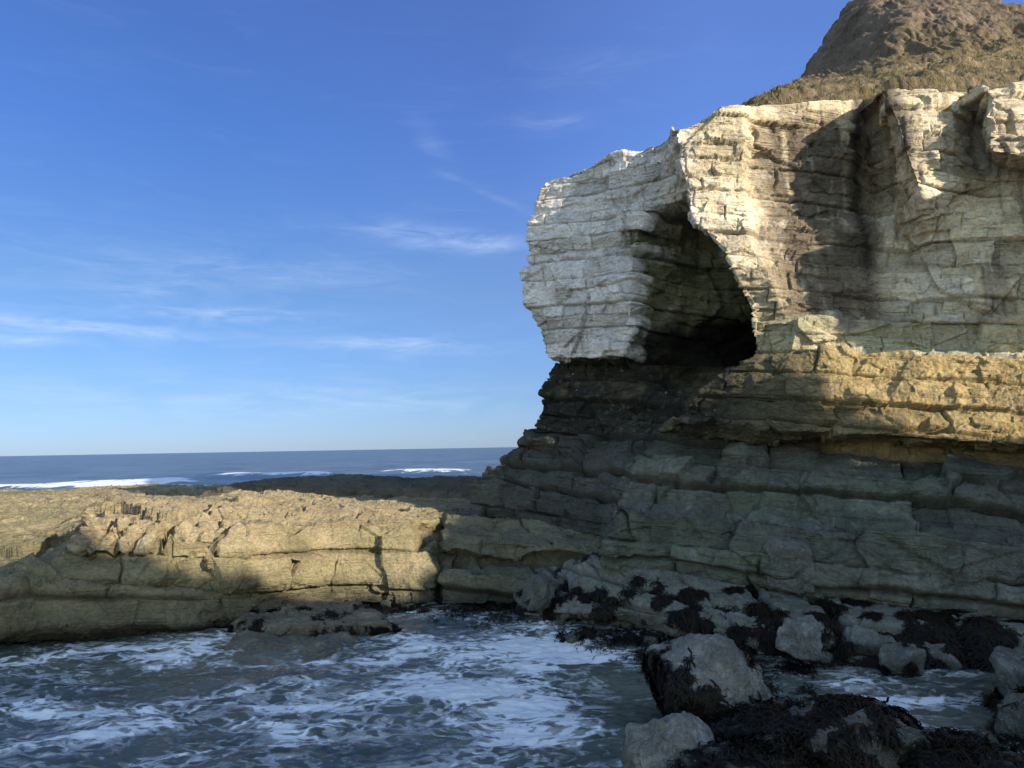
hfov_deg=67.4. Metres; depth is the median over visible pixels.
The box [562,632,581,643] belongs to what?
stone
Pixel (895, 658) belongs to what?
stone block
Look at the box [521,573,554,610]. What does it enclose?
stone block
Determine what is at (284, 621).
washed rock
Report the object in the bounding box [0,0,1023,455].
sky
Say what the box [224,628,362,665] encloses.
washed rock
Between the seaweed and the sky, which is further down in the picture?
the seaweed
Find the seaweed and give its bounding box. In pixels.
[227,545,1023,767]
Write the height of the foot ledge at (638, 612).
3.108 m
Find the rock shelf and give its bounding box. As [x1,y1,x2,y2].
[437,499,603,604]
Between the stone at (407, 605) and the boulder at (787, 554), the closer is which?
the boulder at (787, 554)
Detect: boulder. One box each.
[620,711,714,767]
[645,633,775,711]
[673,733,819,767]
[710,698,792,739]
[764,536,815,594]
[780,699,934,767]
[909,727,1023,767]
[989,646,1023,696]
[994,690,1023,738]
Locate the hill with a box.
[741,0,1023,106]
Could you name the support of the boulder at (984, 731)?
in the cove water
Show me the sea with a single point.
(54, 472)
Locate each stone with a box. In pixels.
[380,600,391,606]
[401,603,416,609]
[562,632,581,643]
[566,619,578,624]
[640,636,657,646]
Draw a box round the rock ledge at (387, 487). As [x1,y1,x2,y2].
[199,474,482,498]
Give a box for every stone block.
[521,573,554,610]
[775,614,822,660]
[878,642,925,675]
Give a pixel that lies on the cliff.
(796, 321)
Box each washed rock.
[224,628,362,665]
[228,600,397,635]
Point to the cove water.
(418, 690)
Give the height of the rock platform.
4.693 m
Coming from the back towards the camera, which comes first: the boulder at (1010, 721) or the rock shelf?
the rock shelf
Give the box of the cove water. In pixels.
[0,597,1023,767]
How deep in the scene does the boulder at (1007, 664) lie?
14.33 m
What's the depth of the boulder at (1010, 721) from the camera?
12.72 m
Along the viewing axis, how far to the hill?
43.15 m
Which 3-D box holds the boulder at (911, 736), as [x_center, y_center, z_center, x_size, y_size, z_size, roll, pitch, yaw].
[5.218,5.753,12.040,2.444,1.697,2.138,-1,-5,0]
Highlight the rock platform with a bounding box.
[0,483,469,643]
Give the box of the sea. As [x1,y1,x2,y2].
[0,447,517,490]
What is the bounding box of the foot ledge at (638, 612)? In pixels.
[513,554,1023,669]
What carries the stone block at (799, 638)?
on the foot ledge at (638, 612)
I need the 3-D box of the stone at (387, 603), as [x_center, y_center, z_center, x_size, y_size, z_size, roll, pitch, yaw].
[-3.952,6.982,24.200,0.393,0.323,0.409,-1,-5,0]
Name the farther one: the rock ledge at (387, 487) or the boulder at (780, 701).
the rock ledge at (387, 487)
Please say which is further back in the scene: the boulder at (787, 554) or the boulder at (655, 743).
the boulder at (787, 554)
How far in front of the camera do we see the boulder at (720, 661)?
13.26 m
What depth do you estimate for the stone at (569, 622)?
21.17 m
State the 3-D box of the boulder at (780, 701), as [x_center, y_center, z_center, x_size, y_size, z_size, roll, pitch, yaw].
[4.197,5.684,12.246,1.984,1.116,1.601,4,-7,-45]
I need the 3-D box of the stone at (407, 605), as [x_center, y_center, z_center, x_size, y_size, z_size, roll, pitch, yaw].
[-3.185,6.945,23.754,0.474,0.294,0.403,-4,-5,28]
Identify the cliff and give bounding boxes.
[468,81,1023,620]
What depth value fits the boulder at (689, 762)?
10.66 m

